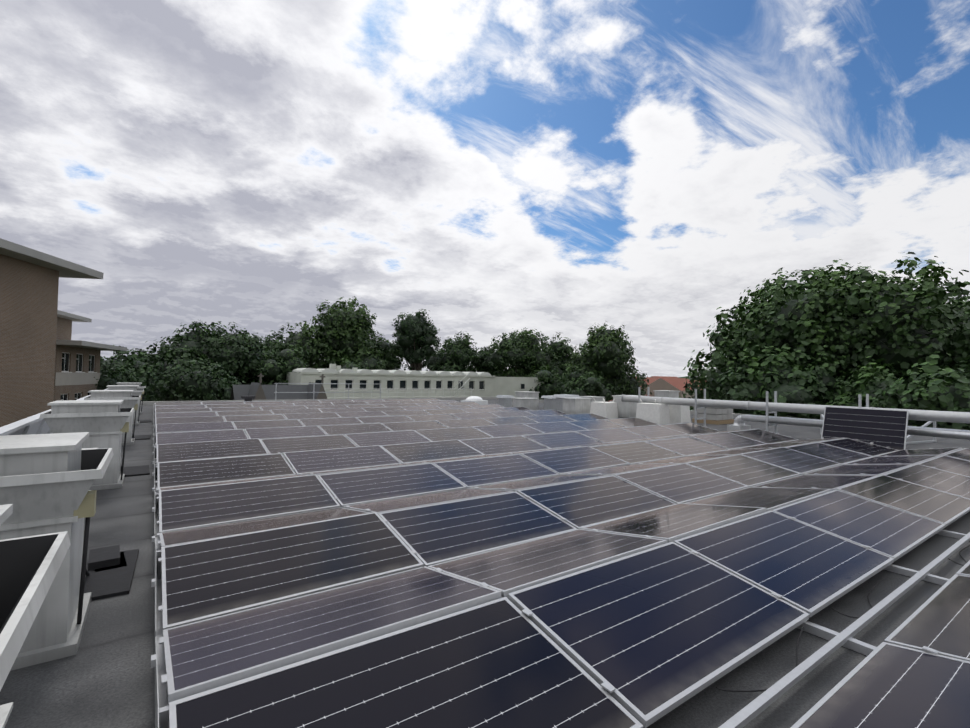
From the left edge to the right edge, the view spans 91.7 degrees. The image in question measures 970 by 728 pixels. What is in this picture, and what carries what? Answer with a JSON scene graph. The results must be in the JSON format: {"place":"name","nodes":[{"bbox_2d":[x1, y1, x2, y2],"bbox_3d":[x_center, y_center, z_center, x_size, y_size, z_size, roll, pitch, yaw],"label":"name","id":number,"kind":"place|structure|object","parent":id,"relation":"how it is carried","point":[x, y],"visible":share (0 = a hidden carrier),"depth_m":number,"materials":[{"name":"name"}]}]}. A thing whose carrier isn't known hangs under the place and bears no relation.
{"place":"outdoors","nodes":[
{"label":"outdoors","id":0,"kind":"place"},
{"bbox_2d":[0,238,126,426],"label":"building","id":1,"kind":"structure","parent":0,"point":[45,359],"depth_m":28.80,"materials":[{"name":"brown brick"}]},
{"bbox_2d":[230,373,326,399],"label":"building","id":2,"kind":"structure","parent":0,"point":[258,391],"depth_m":36.29,"materials":[{"name":"grey concrete"}]},
{"bbox_2d":[0,0,969,376],"label":"sky","id":3,"kind":"structure","parent":0,"point":[490,168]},
{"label":"building walls","id":4,"kind":"object","parent":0,"visible":0},
{"bbox_2d":[0,399,969,727],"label":"roof felt","id":5,"kind":"object","parent":4,"relation":"on","point":[104,677],"depth_m":2.75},
{"bbox_2d":[0,702,12,727],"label":"vent isolator box","id":6,"kind":"object","parent":5,"relation":"on","point":[6,710],"visible":1,"depth_m":1.73,"materials":[{"name":"paint"}]},
{"bbox_2d":[0,504,70,690],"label":"roof ventilator","id":7,"kind":"object","parent":5,"relation":"on","point":[30,566],"visible":1,"depth_m":1.46,"materials":[{"name":"paint"}]},
{"bbox_2d":[0,388,107,435],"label":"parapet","id":8,"kind":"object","parent":5,"relation":"on","point":[34,424],"visible":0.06,"depth_m":6.66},
{"bbox_2d":[0,432,113,670],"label":"roof ventilator","id":9,"kind":"object","parent":5,"relation":"on","point":[46,481],"visible":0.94,"depth_m":2.63,"materials":[{"name":"paint"}]},
{"bbox_2d":[39,400,133,489],"bbox_3d":[-5.492,1.106,6.559,0.937,1.170,0.937,2,-2,-35],"label":"roof ventilator","id":10,"kind":"object","parent":5,"relation":"on","point":[104,423],"visible":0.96,"depth_m":6.35,"materials":[{"name":"paint"}]},
{"bbox_2d":[84,390,140,445],"bbox_3d":[-8.169,1.170,10.361,0.937,1.170,0.937,2,-2,-35],"label":"roof ventilator","id":11,"kind":"object","parent":5,"relation":"on","point":[128,398],"visible":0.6,"depth_m":10.20,"materials":[{"name":"paint"}]},
{"bbox_2d":[84,419,151,600],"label":"rubber mats","id":12,"kind":"object","parent":5,"relation":"on","point":[111,569],"visible":0.83,"depth_m":3.74,"materials":[{"name":"black rubber"}]},
{"bbox_2d":[106,385,143,425],"bbox_3d":[-10.817,1.233,14.122,0.937,1.170,0.937,2,-2,-35],"label":"roof ventilator","id":13,"kind":"object","parent":5,"relation":"on","point":[127,387],"visible":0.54,"depth_m":13.98,"materials":[{"name":"paint"}]},
{"bbox_2d":[116,382,145,413],"bbox_3d":[-13.465,1.296,17.883,0.937,1.170,0.937,2,-2,-35],"label":"roof ventilator","id":14,"kind":"object","parent":5,"relation":"on","point":[139,384],"visible":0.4,"depth_m":17.76,"materials":[{"name":"paint"}]},
{"bbox_2d":[241,396,254,400],"bbox_3d":[-11.398,1.794,22.675,0.550,0.510,0.400,2,-2,-35],"label":"vent cap","id":15,"kind":"object","parent":5,"relation":"on","point":[247,398],"visible":0.68,"depth_m":22.55,"materials":[{"name":"grey metal"}]},
{"bbox_2d":[274,383,380,400],"bbox_3d":[-8.681,1.663,26.993,6.200,1.100,0.800,2,-2,-35],"label":"guard rail","id":16,"kind":"object","parent":5,"relation":"on","point":[313,392],"visible":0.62,"depth_m":26.71,"materials":[{"name":"grey metal"}]},
{"bbox_2d":[461,396,487,404],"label":"skylight dome","id":17,"kind":"structure","parent":5,"relation":"on","point":[479,400],"depth_m":26.10,"materials":[{"name":"white plastic"}]},
{"bbox_2d":[151,405,932,727],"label":"pv side plates","id":18,"kind":"object","parent":5,"relation":"on","point":[153,657],"visible":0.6,"depth_m":2.71,"materials":[{"name":"grey metal"}]},
{"bbox_2d":[496,394,611,411],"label":"roof vents","id":19,"kind":"object","parent":5,"relation":"on","point":[554,402],"visible":0.6,"depth_m":23.19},
{"bbox_2d":[141,397,969,430],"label":"roof","id":20,"kind":"structure","parent":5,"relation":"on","point":[145,403],"depth_m":26.34,"materials":[{"name":"concrete"}]},
{"bbox_2d":[153,403,969,727],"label":"pv mount rails","id":21,"kind":"object","parent":5,"relation":"on","point":[767,697],"visible":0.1,"depth_m":2.88,"materials":[{"name":"silver metal"}]},
{"bbox_2d":[154,400,960,692],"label":"panel clamps","id":22,"kind":"object","parent":21,"relation":"attached to","point":[607,687],"visible":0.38,"depth_m":3.83,"materials":[{"name":"silver metal"}]},
{"bbox_2d":[155,398,969,727],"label":"solar panels","id":23,"kind":"object","parent":21,"relation":"on","point":[291,598],"visible":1,"depth_m":3.56,"materials":[{"name":"glass"}]},
{"bbox_2d":[716,545,969,691],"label":"pv dc cables","id":24,"kind":"object","parent":23,"relation":"hanging from","point":[803,628],"visible":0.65,"depth_m":2.81,"materials":[{"name":"black rubber"}]},
{"bbox_2d":[512,390,679,417],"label":"roof vents","id":25,"kind":"object","parent":5,"relation":"on","point":[572,405],"visible":0.69,"depth_m":19.56,"materials":[{"name":"metal"}]},
{"bbox_2d":[590,398,690,423],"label":"bulk bags","id":26,"kind":"object","parent":5,"relation":"on","point":[656,413],"visible":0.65,"depth_m":16.72,"materials":[{"name":"white fabric"}]},
{"bbox_2d":[692,406,734,424],"bbox_3d":[8.690,1.841,17.938,1.200,0.790,1.000,2,-2,-35],"label":"ballast block pallet","id":27,"kind":"object","parent":5,"relation":"on","point":[717,416],"visible":0.6,"depth_m":17.52,"materials":[{"name":"concrete"}]},
{"bbox_2d":[727,424,750,430],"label":"pipe roof curb","id":28,"kind":"structure","parent":5,"relation":"on","point":[735,427],"depth_m":14.42,"materials":[{"name":"grey concrete"}]},
{"bbox_2d":[638,387,868,433],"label":"pipe support frames","id":29,"kind":"structure","parent":5,"relation":"on","point":[775,412],"depth_m":13.98,"materials":[{"name":"silver metal"}]},
{"bbox_2d":[621,394,969,423],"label":"service pipe","id":30,"kind":"object","parent":29,"relation":"attached to","point":[944,416],"visible":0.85,"depth_m":13.55,"materials":[{"name":"silver metal"}]},
{"bbox_2d":[734,415,969,439],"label":"insulated pipes","id":31,"kind":"object","parent":29,"relation":"on","point":[740,420],"visible":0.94,"depth_m":12.68,"materials":[{"name":"metal"}]},
{"bbox_2d":[820,414,936,443],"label":"spare mount frames","id":32,"kind":"structure","parent":5,"relation":"on","point":[908,436],"depth_m":12.85,"materials":[{"name":"silver metal"}]},
{"bbox_2d":[821,406,908,449],"bbox_3d":[9.342,1.574,11.662,0.339,0.952,1.680,2,-2,-35],"label":"spare panel","id":33,"kind":"object","parent":32,"relation":"on","point":[887,428],"visible":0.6,"depth_m":11.56,"materials":[{"name":"black glass"}]},
{"label":"ground","id":34,"kind":"structure","parent":0,"visible":0},
{"bbox_2d":[94,356,153,400],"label":"tree","id":35,"kind":"object","parent":34,"relation":"on","point":[110,376],"visible":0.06,"depth_m":44.61,"materials":[{"name":"green plant"}]},
{"bbox_2d":[100,345,163,401],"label":"tree","id":36,"kind":"object","parent":34,"relation":"on","point":[150,369],"visible":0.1,"depth_m":48.69,"materials":[{"name":"green plant"}]},
{"bbox_2d":[128,341,171,363],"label":"tree","id":37,"kind":"object","parent":34,"relation":"on","point":[147,348],"visible":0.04,"depth_m":60.33,"materials":[{"name":"green plant"}]},
{"bbox_2d":[144,358,245,401],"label":"tree","id":38,"kind":"object","parent":34,"relation":"on","point":[210,384],"visible":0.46,"depth_m":42.02,"materials":[{"name":"green plant"}]},
{"bbox_2d":[146,321,278,385],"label":"tree","id":39,"kind":"object","parent":34,"relation":"on","point":[240,355],"visible":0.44,"depth_m":57.98,"materials":[{"name":"green plant"}]},
{"bbox_2d":[248,345,309,384],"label":"tree","id":40,"kind":"object","parent":34,"relation":"on","point":[273,371],"visible":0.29,"depth_m":58.92,"materials":[{"name":"green plant"}]},
{"bbox_2d":[252,330,306,365],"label":"tree","id":41,"kind":"object","parent":34,"relation":"on","point":[269,340],"visible":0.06,"depth_m":71.42,"materials":[{"name":"green plant"}]},
{"bbox_2d":[264,296,387,369],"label":"tree","id":42,"kind":"object","parent":34,"relation":"on","point":[345,331],"visible":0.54,"depth_m":74.96,"materials":[{"name":"green plant"}]},
{"bbox_2d":[334,356,372,368],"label":"tree","id":43,"kind":"object","parent":34,"relation":"on","point":[347,365],"depth_m":65.91,"materials":[{"name":"green plant"}]},
{"bbox_2d":[372,334,403,373],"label":"tree","id":44,"kind":"object","parent":34,"relation":"on","point":[389,355],"visible":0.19,"depth_m":85.50,"materials":[{"name":"green plant"}]},
{"bbox_2d":[388,309,440,370],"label":"tree","id":45,"kind":"object","parent":34,"relation":"on","point":[417,338],"visible":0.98,"depth_m":85.36,"materials":[{"name":"green plant"}]},
{"bbox_2d":[286,364,544,398],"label":"building","id":46,"kind":"structure","parent":34,"relation":"on","point":[483,384],"depth_m":61.50,"materials":[{"name":"paint"}]},
{"bbox_2d":[324,372,471,397],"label":"railing","id":47,"kind":"object","parent":46,"relation":"on","point":[405,392],"visible":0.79,"depth_m":58.52,"materials":[{"name":"grey metal"}]},
{"bbox_2d":[421,331,478,374],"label":"tree","id":48,"kind":"object","parent":34,"relation":"on","point":[459,352],"visible":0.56,"depth_m":92.79,"materials":[{"name":"green plant"}]},
{"bbox_2d":[470,346,508,376],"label":"tree","id":49,"kind":"object","parent":34,"relation":"on","point":[481,363],"visible":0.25,"depth_m":96.98,"materials":[{"name":"green plant"}]},
{"bbox_2d":[485,327,560,376],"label":"tree","id":50,"kind":"object","parent":34,"relation":"on","point":[518,355],"visible":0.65,"depth_m":89.52,"materials":[{"name":"green plant"}]},
{"bbox_2d":[523,365,566,399],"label":"tree","id":51,"kind":"object","parent":34,"relation":"on","point":[549,387],"visible":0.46,"depth_m":72.24,"materials":[{"name":"green plant"}]},
{"bbox_2d":[543,332,578,382],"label":"tree","id":52,"kind":"object","parent":34,"relation":"on","point":[563,350],"visible":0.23,"depth_m":94.34,"materials":[{"name":"green plant"}]},
{"bbox_2d":[555,365,619,401],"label":"tree","id":53,"kind":"object","parent":34,"relation":"on","point":[579,384],"visible":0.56,"depth_m":67.67,"materials":[{"name":"green plant"}]},
{"bbox_2d":[565,321,651,397],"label":"tree","id":54,"kind":"object","parent":34,"relation":"on","point":[607,354],"visible":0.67,"depth_m":74.22,"materials":[{"name":"green plant"}]},
{"bbox_2d":[608,376,707,406],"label":"distant town houses","id":55,"kind":"structure","parent":34,"relation":"on","point":[668,383],"depth_m":98.22,"materials":[{"name":"brown brick"}]},
{"bbox_2d":[692,365,715,397],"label":"tree","id":56,"kind":"object","parent":34,"relation":"on","point":[704,378],"depth_m":45.61,"materials":[{"name":"green plant"}]},
{"bbox_2d":[679,359,735,409],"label":"tree","id":57,"kind":"object","parent":34,"relation":"on","point":[699,391],"depth_m":40.83,"materials":[{"name":"green plant"}]},
{"bbox_2d":[692,345,865,419],"bbox_3d":[19.849,6.299,30.538,11.250,14.939,11.020,2,-2,-35],"label":"tree","id":58,"kind":"object","parent":34,"relation":"on","point":[813,383],"visible":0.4,"depth_m":28.87,"materials":[{"name":"green plant"}]},
{"bbox_2d":[682,252,969,408],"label":"tree","id":59,"kind":"object","parent":34,"relation":"on","point":[847,322],"visible":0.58,"depth_m":30.23,"materials":[{"name":"green plant"}]},
{"bbox_2d":[807,356,934,418],"bbox_3d":[22.469,6.619,24.961,11.964,14.070,8.610,1,-2,5],"label":"tree","id":60,"kind":"object","parent":34,"relation":"on","point":[876,383],"visible":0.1,"depth_m":25.34,"materials":[{"name":"green plant"}]},
{"bbox_2d":[872,355,969,429],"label":"tree","id":61,"kind":"object","parent":34,"relation":"on","point":[949,390],"visible":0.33,"depth_m":20.38,"materials":[{"name":"green plant"}]},
{"bbox_2d":[901,345,969,383],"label":"tree","id":62,"kind":"object","parent":34,"relation":"on","point":[965,365],"visible":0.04,"depth_m":27.38,"materials":[{"name":"green plant"}]},
{"bbox_2d":[947,292,969,360],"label":"tree","id":63,"kind":"object","parent":34,"relation":"on","point":[966,299],"depth_m":39.60,"materials":[{"name":"green plant"}]}
]}

